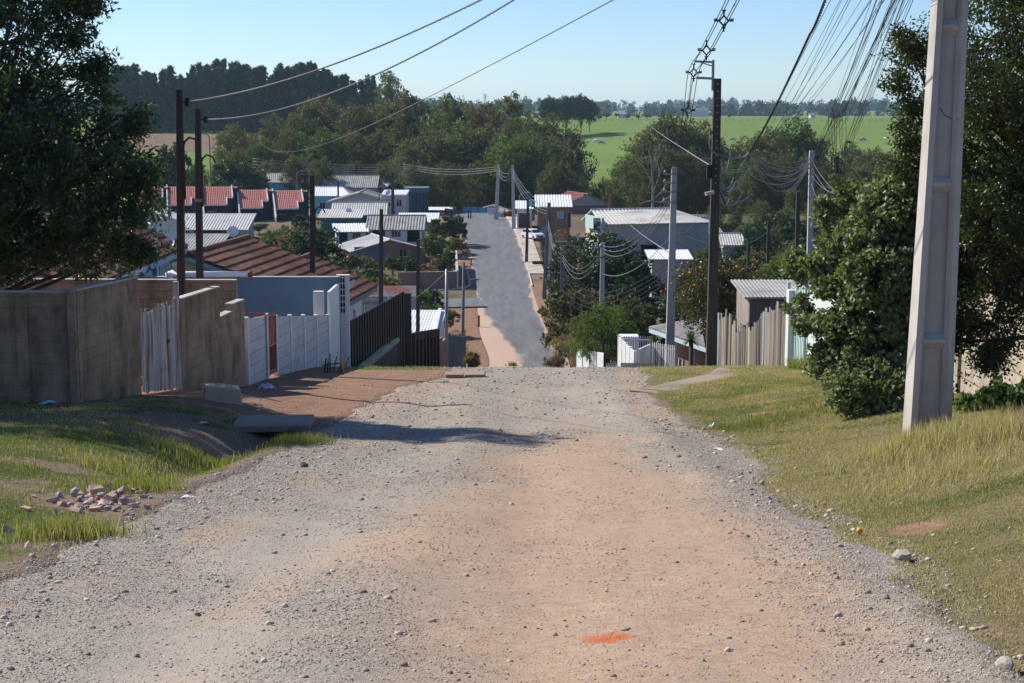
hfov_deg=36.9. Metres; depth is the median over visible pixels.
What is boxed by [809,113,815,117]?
shed
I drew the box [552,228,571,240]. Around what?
shrub
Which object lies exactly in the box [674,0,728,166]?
power cable
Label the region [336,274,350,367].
perforated pillar
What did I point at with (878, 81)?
wire
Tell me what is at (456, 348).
plank fence
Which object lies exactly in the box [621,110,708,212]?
broadleaf tree
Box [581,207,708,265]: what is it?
workshop
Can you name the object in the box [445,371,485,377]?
broken slab
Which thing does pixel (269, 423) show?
concrete slab
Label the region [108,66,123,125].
eucalyptus tree
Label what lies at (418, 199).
slatted shed
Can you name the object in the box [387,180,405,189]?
broadleaf tree
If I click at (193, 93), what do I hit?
eucalyptus tree
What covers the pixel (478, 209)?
metal gate
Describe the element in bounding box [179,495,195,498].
plastic scrap
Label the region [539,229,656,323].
broadleaf tree
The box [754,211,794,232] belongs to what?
broadleaf tree
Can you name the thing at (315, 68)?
eucalyptus tree
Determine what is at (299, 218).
garden tree
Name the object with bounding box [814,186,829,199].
broadleaf tree
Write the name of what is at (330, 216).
shed
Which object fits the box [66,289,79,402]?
corner pier
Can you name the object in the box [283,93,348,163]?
broadleaf tree
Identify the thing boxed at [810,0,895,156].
wire
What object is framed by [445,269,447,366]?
utility pole
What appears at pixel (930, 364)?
concrete pole
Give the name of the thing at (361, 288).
tiled house
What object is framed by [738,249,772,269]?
garden tree
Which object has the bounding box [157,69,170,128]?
eucalyptus tree
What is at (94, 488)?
brick fragment
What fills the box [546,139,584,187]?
broadleaf tree
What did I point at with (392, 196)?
utility pole
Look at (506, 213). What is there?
car
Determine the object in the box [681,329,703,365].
yucca
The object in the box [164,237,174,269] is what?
satellite dish
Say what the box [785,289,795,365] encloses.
gate pillar
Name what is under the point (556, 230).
utility pole
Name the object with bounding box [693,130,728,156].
broadleaf tree
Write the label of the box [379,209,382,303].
utility pole
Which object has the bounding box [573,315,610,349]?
shrub
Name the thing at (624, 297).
wire
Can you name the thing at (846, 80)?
wire
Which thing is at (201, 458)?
grass tuft
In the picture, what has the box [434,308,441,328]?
parapet
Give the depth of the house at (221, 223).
226.16 m
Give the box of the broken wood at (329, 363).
[322,353,349,372]
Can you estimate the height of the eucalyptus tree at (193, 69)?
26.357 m
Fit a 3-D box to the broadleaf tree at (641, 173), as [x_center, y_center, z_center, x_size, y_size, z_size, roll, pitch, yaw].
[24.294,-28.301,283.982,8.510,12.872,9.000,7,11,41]
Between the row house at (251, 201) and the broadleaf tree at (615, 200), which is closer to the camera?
the row house at (251, 201)
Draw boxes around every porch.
[515,200,533,227]
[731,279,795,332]
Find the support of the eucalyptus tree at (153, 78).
on the ground at (318, 383)
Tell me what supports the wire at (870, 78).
attached to the utility pole at (836, 166)
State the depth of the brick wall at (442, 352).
64.40 m
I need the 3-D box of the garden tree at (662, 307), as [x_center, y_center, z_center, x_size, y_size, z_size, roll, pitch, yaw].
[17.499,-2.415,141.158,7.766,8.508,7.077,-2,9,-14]
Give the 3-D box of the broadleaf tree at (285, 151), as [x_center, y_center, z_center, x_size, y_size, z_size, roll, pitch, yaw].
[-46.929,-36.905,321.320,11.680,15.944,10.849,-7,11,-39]
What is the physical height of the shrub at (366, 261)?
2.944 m
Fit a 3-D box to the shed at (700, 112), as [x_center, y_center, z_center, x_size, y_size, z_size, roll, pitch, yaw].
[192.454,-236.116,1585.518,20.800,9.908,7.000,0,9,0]
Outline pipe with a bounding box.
[165,270,252,278]
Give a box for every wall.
[0,278,237,375]
[0,290,70,402]
[69,276,141,401]
[138,276,340,365]
[172,286,245,388]
[327,283,339,366]
[357,337,399,366]
[362,286,415,311]
[398,271,456,288]
[440,337,445,366]
[445,208,462,214]
[455,250,457,287]
[494,208,504,216]
[548,234,551,266]
[555,241,575,272]
[638,344,650,362]
[807,285,875,360]
[953,292,1023,393]
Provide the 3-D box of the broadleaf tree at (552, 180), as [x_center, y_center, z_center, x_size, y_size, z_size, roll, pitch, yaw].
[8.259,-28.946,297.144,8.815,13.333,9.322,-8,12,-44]
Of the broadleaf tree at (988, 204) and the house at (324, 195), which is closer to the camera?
the broadleaf tree at (988, 204)
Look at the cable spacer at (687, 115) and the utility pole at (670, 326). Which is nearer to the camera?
the cable spacer at (687, 115)
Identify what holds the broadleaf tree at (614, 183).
on the ground at (318, 383)
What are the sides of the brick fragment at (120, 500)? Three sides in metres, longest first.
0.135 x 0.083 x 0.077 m
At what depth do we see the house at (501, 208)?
292.40 m
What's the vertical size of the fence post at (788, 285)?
2.852 m
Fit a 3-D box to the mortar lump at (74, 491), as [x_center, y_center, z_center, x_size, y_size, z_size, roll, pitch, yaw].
[-4.410,1.515,15.498,0.105,0.079,0.110,-34,3,-24]
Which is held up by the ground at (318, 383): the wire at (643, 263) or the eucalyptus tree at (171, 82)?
the eucalyptus tree at (171, 82)
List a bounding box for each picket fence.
[624,336,652,362]
[652,342,675,366]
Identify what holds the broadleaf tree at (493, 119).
on the ground at (318, 383)
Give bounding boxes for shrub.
[273,225,295,251]
[320,237,332,257]
[342,253,358,270]
[351,255,378,269]
[377,254,403,275]
[398,254,420,271]
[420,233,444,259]
[420,259,439,271]
[420,290,440,309]
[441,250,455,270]
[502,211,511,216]
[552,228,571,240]
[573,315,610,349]
[606,295,657,354]
[641,113,650,116]
[777,170,965,419]
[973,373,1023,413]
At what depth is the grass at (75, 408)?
21.32 m
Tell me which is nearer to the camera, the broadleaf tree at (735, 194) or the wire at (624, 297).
the wire at (624, 297)
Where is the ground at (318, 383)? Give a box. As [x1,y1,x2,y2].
[0,107,1023,676]
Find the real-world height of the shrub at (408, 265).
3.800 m
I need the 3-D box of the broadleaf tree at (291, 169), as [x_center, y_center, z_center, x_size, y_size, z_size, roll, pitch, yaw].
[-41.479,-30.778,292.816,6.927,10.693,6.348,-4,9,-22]
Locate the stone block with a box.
[201,383,242,404]
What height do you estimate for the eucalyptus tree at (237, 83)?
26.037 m
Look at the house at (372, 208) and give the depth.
236.34 m
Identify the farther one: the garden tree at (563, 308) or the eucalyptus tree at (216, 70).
the eucalyptus tree at (216, 70)
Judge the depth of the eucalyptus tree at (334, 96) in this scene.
593.02 m
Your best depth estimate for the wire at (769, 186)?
49.55 m
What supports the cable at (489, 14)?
attached to the utility pole at (199, 197)
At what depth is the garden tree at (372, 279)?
151.01 m
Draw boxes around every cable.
[188,0,481,101]
[206,0,514,119]
[263,0,612,151]
[633,227,668,252]
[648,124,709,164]
[671,0,725,169]
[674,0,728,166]
[674,0,736,173]
[677,0,739,170]
[709,134,749,158]
[749,0,825,151]
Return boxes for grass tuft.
[0,505,149,545]
[43,449,175,478]
[78,471,196,494]
[128,429,256,470]
[253,431,348,450]
[503,361,519,365]
[702,411,791,432]
[711,399,841,433]
[777,354,809,369]
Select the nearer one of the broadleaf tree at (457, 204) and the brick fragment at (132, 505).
the brick fragment at (132, 505)
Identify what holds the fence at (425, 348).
on the ground at (318, 383)
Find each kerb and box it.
[424,268,470,290]
[506,216,532,285]
[620,363,655,367]
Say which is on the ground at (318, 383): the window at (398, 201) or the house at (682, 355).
the house at (682, 355)
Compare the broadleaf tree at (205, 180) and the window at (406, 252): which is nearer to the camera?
the window at (406, 252)
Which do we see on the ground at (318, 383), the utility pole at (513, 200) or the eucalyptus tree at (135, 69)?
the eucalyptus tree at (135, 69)
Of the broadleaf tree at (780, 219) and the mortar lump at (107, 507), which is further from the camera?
the broadleaf tree at (780, 219)
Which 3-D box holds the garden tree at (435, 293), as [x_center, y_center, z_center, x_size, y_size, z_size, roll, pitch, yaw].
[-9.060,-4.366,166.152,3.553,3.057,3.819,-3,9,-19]
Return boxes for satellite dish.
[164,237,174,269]
[227,226,238,237]
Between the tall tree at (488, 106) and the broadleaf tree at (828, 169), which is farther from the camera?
the tall tree at (488, 106)
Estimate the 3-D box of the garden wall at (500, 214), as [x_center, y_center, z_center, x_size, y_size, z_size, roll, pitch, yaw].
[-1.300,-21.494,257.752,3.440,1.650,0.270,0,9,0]
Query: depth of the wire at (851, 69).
31.16 m
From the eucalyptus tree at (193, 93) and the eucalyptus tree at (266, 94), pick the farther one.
the eucalyptus tree at (266, 94)
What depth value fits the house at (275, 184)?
291.51 m
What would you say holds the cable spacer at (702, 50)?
attached to the power cable at (698, 74)
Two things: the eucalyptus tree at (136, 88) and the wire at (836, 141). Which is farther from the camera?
the eucalyptus tree at (136, 88)
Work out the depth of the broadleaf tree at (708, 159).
301.57 m
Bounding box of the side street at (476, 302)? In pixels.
[433,297,486,308]
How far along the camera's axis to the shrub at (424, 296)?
118.50 m
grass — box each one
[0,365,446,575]
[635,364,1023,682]
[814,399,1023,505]
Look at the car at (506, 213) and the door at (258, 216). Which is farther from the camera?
the car at (506, 213)
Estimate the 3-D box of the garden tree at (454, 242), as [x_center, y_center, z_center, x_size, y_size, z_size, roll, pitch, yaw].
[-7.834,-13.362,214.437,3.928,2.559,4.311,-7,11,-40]
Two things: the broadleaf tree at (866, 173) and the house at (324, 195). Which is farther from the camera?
the broadleaf tree at (866, 173)
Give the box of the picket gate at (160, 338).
[139,281,181,392]
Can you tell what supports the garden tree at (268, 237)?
on the ground at (318, 383)
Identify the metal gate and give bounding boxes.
[244,312,269,375]
[268,312,276,375]
[458,278,466,287]
[462,206,486,212]
[794,281,809,362]
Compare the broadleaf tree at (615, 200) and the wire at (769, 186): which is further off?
the broadleaf tree at (615, 200)
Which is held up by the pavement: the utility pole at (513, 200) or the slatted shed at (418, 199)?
the utility pole at (513, 200)
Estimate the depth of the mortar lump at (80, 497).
15.53 m
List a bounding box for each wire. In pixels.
[254,164,398,169]
[404,164,493,169]
[405,168,493,174]
[458,251,543,263]
[563,264,666,292]
[563,268,667,297]
[564,272,667,302]
[566,277,667,307]
[572,281,667,312]
[603,205,669,256]
[604,203,668,251]
[604,238,668,275]
[605,198,669,246]
[676,230,765,246]
[720,142,811,184]
[721,139,811,176]
[750,0,830,152]
[750,157,808,191]
[754,1,870,150]
[757,1,839,147]
[759,0,884,147]
[766,1,860,140]
[768,0,847,141]
[772,1,849,138]
[774,0,841,137]
[775,0,869,133]
[777,0,881,136]
[798,0,894,199]
[798,1,879,195]
[798,4,890,197]
[799,0,871,198]
[800,1,875,190]
[803,1,890,195]
[809,3,892,159]
[810,0,876,165]
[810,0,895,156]
[811,1,882,153]
[812,4,880,162]
[813,1,893,170]
[814,0,908,169]
[815,0,892,164]
[815,0,896,161]
[816,0,899,152]
[817,1,881,156]
[828,117,833,203]
[830,110,837,192]
[831,107,834,192]
[837,0,891,165]
[837,0,902,167]
[837,0,903,163]
[837,1,898,161]
[837,2,896,172]
[838,0,910,158]
[838,0,912,172]
[838,1,904,167]
[839,109,841,182]
[841,7,900,162]
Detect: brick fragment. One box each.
[3,524,15,531]
[20,505,31,510]
[45,497,59,502]
[53,509,62,515]
[57,501,66,506]
[66,500,74,506]
[69,505,84,512]
[71,491,84,497]
[86,484,103,492]
[88,505,104,510]
[104,490,117,500]
[117,486,125,495]
[118,497,126,502]
[118,500,129,504]
[127,503,139,507]
[139,494,148,498]
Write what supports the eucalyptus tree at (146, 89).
on the ground at (318, 383)
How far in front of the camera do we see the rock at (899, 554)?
11.06 m
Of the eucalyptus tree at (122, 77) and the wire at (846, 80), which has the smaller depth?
the wire at (846, 80)
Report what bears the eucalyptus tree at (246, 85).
on the ground at (318, 383)
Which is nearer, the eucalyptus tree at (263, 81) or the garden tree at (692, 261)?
the garden tree at (692, 261)
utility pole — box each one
[176,89,200,295]
[194,109,215,278]
[310,175,325,272]
[337,181,338,197]
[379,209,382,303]
[391,172,394,214]
[416,240,419,331]
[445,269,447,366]
[461,262,464,335]
[494,165,499,219]
[511,165,515,228]
[525,199,528,262]
[542,203,550,298]
[556,221,557,240]
[559,252,563,344]
[587,243,613,350]
[663,167,676,366]
[694,60,720,365]
[766,224,769,273]
[795,192,799,248]
[800,151,822,284]
[834,157,838,226]
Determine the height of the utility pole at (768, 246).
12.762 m
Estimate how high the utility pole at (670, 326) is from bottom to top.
10.510 m
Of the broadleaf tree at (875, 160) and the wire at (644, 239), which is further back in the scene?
the broadleaf tree at (875, 160)
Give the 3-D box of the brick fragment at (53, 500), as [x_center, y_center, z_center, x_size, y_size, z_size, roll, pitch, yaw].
[-4.547,1.573,15.204,0.117,0.070,0.090,-26,-13,26]
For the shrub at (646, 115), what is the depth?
762.07 m
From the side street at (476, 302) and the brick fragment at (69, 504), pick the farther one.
the side street at (476, 302)
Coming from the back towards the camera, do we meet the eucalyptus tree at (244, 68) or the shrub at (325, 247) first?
the eucalyptus tree at (244, 68)
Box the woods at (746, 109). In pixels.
[9,94,977,115]
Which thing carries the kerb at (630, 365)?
on the ground at (318, 383)
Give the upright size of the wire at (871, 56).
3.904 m
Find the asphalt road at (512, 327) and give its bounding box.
[463,213,569,367]
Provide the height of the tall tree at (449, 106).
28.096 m
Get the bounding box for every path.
[630,388,664,393]
[641,366,739,390]
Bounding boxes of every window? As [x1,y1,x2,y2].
[152,266,158,275]
[279,214,286,219]
[353,232,360,238]
[391,230,400,236]
[396,199,401,206]
[399,249,410,256]
[557,211,563,218]
[677,358,684,365]
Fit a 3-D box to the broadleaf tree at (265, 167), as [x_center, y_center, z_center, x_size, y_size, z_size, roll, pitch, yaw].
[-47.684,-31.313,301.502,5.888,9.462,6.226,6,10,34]
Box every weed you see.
[283,429,300,436]
[953,389,997,412]
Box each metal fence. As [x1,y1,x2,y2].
[350,291,404,366]
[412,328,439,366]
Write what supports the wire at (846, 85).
attached to the utility pole at (797, 229)
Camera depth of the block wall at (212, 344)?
34.71 m
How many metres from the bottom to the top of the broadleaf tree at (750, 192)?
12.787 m
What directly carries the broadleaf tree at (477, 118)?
on the ground at (318, 383)
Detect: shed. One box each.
[185,233,230,250]
[317,209,365,235]
[398,213,439,229]
[404,186,428,212]
[412,310,444,337]
[428,207,451,212]
[617,112,626,117]
[688,108,708,116]
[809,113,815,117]
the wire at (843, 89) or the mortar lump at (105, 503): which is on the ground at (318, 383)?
the mortar lump at (105, 503)
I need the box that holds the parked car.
[520,228,544,239]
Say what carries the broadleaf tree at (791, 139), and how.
on the ground at (318, 383)
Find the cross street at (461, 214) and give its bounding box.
[122,212,478,216]
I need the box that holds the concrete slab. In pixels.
[233,414,313,432]
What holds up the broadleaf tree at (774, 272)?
on the ground at (318, 383)
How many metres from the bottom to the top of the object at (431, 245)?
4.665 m
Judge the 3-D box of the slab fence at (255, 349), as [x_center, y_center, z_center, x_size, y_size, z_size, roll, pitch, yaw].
[-6.391,0.326,38.481,0.108,2.123,1.832,1,9,7]
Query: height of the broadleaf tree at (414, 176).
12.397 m
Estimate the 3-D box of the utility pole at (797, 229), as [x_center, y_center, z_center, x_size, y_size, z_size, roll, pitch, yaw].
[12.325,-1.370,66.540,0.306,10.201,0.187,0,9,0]
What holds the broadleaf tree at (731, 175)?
on the ground at (318, 383)
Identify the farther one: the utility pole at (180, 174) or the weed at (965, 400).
the utility pole at (180, 174)
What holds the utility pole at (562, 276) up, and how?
on the ground at (318, 383)
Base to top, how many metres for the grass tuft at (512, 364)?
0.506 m
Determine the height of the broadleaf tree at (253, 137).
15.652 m
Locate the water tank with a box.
[529,200,534,220]
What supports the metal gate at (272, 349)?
attached to the slab fence at (302, 341)
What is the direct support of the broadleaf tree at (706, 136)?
on the ground at (318, 383)
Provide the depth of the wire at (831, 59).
25.08 m
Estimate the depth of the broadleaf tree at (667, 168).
291.96 m
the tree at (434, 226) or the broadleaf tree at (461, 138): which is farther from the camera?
the broadleaf tree at (461, 138)
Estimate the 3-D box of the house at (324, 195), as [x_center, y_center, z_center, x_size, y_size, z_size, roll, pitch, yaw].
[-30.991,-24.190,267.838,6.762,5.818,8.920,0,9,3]
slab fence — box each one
[244,314,269,384]
[274,314,329,375]
[576,348,605,366]
[617,335,636,366]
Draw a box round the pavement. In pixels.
[507,216,543,273]
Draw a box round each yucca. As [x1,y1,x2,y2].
[647,334,661,366]
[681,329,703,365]
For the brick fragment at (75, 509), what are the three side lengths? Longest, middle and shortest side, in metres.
0.158 x 0.083 x 0.059 m
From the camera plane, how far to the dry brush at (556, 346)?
113.29 m
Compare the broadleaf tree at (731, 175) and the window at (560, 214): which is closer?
the window at (560, 214)
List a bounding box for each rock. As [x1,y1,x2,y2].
[300,462,307,466]
[891,549,911,560]
[995,656,1013,670]
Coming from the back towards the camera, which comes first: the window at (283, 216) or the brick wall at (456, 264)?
the window at (283, 216)
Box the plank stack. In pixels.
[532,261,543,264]
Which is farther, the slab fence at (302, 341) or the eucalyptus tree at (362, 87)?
the eucalyptus tree at (362, 87)
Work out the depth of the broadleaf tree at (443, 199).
293.14 m
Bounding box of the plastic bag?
[257,382,275,388]
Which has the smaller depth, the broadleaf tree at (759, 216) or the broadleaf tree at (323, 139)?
the broadleaf tree at (759, 216)
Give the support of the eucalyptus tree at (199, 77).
on the ground at (318, 383)
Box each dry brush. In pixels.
[444,329,468,352]
[462,350,481,367]
[542,354,567,367]
[544,332,570,366]
[554,322,588,367]
[565,335,582,366]
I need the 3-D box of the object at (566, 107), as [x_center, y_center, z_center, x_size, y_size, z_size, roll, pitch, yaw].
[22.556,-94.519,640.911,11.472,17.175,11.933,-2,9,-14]
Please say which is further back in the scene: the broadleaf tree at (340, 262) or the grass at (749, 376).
the broadleaf tree at (340, 262)
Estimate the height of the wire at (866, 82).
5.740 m
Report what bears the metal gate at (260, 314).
on the ground at (318, 383)
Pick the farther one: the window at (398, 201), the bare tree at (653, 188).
the bare tree at (653, 188)
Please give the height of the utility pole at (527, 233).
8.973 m
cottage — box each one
[644,249,693,302]
[700,216,722,247]
[719,232,758,266]
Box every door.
[256,214,260,219]
[567,212,570,227]
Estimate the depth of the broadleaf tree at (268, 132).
339.70 m
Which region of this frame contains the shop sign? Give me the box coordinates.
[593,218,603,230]
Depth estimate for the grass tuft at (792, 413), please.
26.86 m
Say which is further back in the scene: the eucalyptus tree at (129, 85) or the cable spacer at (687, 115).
the eucalyptus tree at (129, 85)
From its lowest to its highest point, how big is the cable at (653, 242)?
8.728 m
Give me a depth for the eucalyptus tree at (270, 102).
593.02 m
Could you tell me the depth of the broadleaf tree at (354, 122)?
333.35 m
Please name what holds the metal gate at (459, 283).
on the ground at (318, 383)
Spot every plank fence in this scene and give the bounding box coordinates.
[448,332,465,366]
[717,301,785,365]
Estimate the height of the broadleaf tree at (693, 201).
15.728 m
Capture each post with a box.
[404,292,411,366]
[747,238,749,275]
[785,282,790,350]
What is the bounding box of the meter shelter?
[619,334,637,356]
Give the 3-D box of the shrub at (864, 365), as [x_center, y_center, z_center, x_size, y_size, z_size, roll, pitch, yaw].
[5.590,-0.723,24.878,2.577,4.085,3.704,-7,11,-39]
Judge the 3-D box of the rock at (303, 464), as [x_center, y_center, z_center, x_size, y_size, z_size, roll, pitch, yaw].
[-2.711,1.616,20.016,0.100,0.100,0.126,-4,10,-26]
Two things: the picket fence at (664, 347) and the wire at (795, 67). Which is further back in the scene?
the picket fence at (664, 347)
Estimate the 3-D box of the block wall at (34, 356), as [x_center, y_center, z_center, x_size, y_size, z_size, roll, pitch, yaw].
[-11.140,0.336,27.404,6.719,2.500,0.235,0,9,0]
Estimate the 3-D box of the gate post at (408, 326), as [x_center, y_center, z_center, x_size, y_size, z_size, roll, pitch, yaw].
[-3.828,-0.069,56.623,0.270,3.471,0.270,0,9,0]
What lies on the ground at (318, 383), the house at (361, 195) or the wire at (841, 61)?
the house at (361, 195)
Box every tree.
[0,0,176,289]
[98,73,112,124]
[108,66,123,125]
[114,65,130,122]
[120,74,138,118]
[124,64,130,79]
[129,63,143,126]
[133,82,144,127]
[137,70,158,131]
[150,73,159,130]
[154,71,170,131]
[156,142,191,186]
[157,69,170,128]
[162,64,178,131]
[172,76,191,130]
[184,72,193,131]
[185,64,197,127]
[186,74,203,130]
[186,164,204,186]
[189,160,207,186]
[194,61,203,74]
[196,74,203,129]
[198,64,211,129]
[199,67,212,131]
[206,70,223,131]
[206,161,221,186]
[207,158,271,189]
[209,67,222,129]
[210,58,219,69]
[211,121,251,179]
[217,58,232,130]
[221,68,234,129]
[222,145,255,189]
[226,61,234,87]
[228,65,250,130]
[235,128,258,154]
[238,63,248,129]
[240,72,256,131]
[240,136,283,174]
[246,76,263,132]
[247,68,264,130]
[251,113,301,171]
[254,223,269,233]
[254,224,292,247]
[256,158,281,189]
[257,65,267,114]
[257,85,267,129]
[261,127,310,190]
[263,77,278,128]
[264,82,269,128]
[268,67,287,129]
[274,62,283,69]
[278,71,284,117]
[278,229,318,252]
[279,153,309,189]
[282,69,292,125]
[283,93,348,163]
[283,217,350,271]
[284,120,320,164]
[286,69,300,129]
[291,61,307,120]
[291,213,309,228]
[294,126,353,196]
[302,59,318,129]
[306,157,336,199]
[308,62,317,92]
[314,69,326,122]
[317,103,359,153]
[322,69,332,77]
[322,80,331,112]
[324,97,391,174]
[324,258,347,269]
[327,127,375,174]
[331,75,340,106]
[331,87,338,119]
[336,73,349,115]
[341,73,349,96]
[342,160,367,174]
[347,80,360,108]
[351,97,412,145]
[351,264,378,278]
[355,79,367,110]
[357,128,397,174]
[360,272,378,285]
[364,80,375,106]
[365,74,370,93]
[365,92,375,112]
[371,74,376,99]
[373,70,408,111]
[374,86,380,114]
[374,160,398,192]
[374,275,401,285]
[375,110,399,149]
[378,107,426,150]
[381,135,434,196]
[384,88,428,154]
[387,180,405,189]
[397,160,436,206]
[408,122,471,206]
[412,97,434,137]
[415,105,467,204]
[420,288,444,307]
[423,218,448,256]
[428,119,498,201]
[428,160,473,211]
[429,91,472,172]
[434,254,454,270]
[438,214,467,241]
[439,100,496,147]
[442,309,460,329]
[444,237,470,252]
[449,159,500,206]
[450,122,508,205]
[450,199,462,210]
[463,104,488,129]
[472,106,520,139]
[481,128,552,213]
[482,101,502,135]
[483,157,533,212]
[492,109,542,161]
[496,90,530,133]
[508,131,571,190]
[511,156,557,209]
[518,112,575,168]
[533,157,579,194]
[536,287,621,353]
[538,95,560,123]
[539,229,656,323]
[545,124,599,186]
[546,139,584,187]
[547,272,575,289]
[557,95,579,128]
[564,301,643,366]
[565,174,589,192]
[571,163,589,192]
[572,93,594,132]
[584,100,600,131]
[584,185,601,198]
[593,176,611,201]
[601,177,629,207]
[605,155,643,207]
[608,191,621,207]
[611,124,671,187]
[613,257,665,337]
[616,154,663,207]
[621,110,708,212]
[635,136,670,207]
[636,184,656,207]
[644,144,695,213]
[644,263,734,366]
[659,273,692,323]
[660,255,773,347]
[664,146,710,213]
[666,115,730,212]
[689,254,706,271]
[692,155,731,213]
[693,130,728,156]
[694,245,723,259]
[704,198,726,220]
[708,160,749,213]
[719,222,730,231]
[720,219,739,231]
[721,135,757,213]
[723,250,763,273]
[724,186,746,211]
[727,210,745,230]
[731,126,799,211]
[733,223,751,231]
[735,153,782,213]
[735,205,742,214]
[735,223,773,258]
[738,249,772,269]
[746,200,770,223]
[753,185,779,213]
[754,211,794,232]
[755,115,835,213]
[756,212,765,224]
[756,253,803,281]
[757,149,807,213]
[757,225,788,256]
[757,247,814,276]
[771,220,820,257]
[772,237,815,259]
[779,206,795,218]
[782,127,833,213]
[782,152,830,213]
[783,186,804,212]
[801,202,817,222]
[814,157,846,206]
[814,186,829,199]
[826,141,871,188]
[839,163,879,198]
[853,145,896,179]
[870,0,1023,386]
[876,164,893,182]
[885,148,904,172]
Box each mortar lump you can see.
[55,492,61,497]
[70,487,78,495]
[76,495,86,500]
[97,492,104,497]
[101,501,109,506]
[104,505,110,510]
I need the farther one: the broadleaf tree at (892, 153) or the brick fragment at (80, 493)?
the broadleaf tree at (892, 153)
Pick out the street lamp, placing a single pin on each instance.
(209, 158)
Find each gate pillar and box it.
[313,291,323,315]
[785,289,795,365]
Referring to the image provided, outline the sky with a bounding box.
[0,0,1022,106]
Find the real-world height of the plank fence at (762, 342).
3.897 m
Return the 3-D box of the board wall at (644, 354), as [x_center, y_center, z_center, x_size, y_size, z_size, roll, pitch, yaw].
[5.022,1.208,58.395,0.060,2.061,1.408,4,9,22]
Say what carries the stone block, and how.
on the ground at (318, 383)
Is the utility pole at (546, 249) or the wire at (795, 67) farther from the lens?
the utility pole at (546, 249)
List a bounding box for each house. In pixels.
[5,200,188,278]
[135,186,168,209]
[147,209,188,238]
[166,184,194,212]
[170,234,354,285]
[185,213,256,238]
[203,185,238,212]
[237,188,272,219]
[267,172,303,202]
[272,188,308,221]
[299,252,377,319]
[315,186,353,213]
[320,174,381,192]
[326,188,389,208]
[331,201,388,222]
[332,223,368,243]
[337,233,424,264]
[365,214,427,244]
[379,178,405,193]
[381,190,408,214]
[485,204,511,212]
[534,194,572,241]
[560,191,609,213]
[649,312,734,365]
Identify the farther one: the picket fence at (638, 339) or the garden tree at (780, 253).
the garden tree at (780, 253)
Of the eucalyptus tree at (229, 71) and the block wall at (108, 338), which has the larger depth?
the eucalyptus tree at (229, 71)
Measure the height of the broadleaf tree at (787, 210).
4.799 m
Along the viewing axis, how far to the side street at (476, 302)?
172.80 m
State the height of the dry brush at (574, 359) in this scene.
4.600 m
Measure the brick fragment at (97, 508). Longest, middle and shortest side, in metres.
0.134 x 0.079 x 0.054 m
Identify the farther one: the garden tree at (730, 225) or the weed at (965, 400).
the garden tree at (730, 225)
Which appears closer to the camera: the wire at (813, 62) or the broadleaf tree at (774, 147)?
the wire at (813, 62)
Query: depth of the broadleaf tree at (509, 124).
337.61 m
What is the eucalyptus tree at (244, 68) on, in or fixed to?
on the ground at (318, 383)
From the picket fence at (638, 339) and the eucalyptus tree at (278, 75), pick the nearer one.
the picket fence at (638, 339)
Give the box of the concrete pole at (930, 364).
[902,0,968,434]
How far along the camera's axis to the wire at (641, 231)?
72.60 m
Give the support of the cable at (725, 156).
attached to the utility pole at (712, 171)
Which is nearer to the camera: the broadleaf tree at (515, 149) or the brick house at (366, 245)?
the brick house at (366, 245)
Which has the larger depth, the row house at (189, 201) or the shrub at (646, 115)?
the shrub at (646, 115)
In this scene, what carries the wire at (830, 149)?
attached to the utility pole at (836, 166)
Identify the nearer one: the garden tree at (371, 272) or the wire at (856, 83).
the wire at (856, 83)
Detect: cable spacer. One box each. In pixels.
[681,102,694,117]
[686,64,701,81]
[697,40,715,59]
[714,10,733,31]
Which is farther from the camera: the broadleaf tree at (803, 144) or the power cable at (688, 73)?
the broadleaf tree at (803, 144)
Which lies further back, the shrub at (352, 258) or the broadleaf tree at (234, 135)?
the broadleaf tree at (234, 135)
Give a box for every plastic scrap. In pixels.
[38,400,57,404]
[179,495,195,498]
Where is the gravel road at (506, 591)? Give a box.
[0,367,1023,682]
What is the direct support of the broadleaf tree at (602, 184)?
on the ground at (318, 383)
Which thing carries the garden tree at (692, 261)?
on the ground at (318, 383)
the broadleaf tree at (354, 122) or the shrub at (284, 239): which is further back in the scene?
the broadleaf tree at (354, 122)
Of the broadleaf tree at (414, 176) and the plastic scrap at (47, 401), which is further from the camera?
the broadleaf tree at (414, 176)
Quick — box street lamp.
[201,133,211,186]
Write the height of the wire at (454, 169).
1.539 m
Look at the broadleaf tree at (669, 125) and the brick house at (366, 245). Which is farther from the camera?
the broadleaf tree at (669, 125)
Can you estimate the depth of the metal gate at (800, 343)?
45.07 m
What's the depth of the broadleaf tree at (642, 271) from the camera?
140.08 m
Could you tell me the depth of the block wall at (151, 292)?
38.23 m
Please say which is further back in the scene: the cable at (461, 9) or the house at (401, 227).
the house at (401, 227)

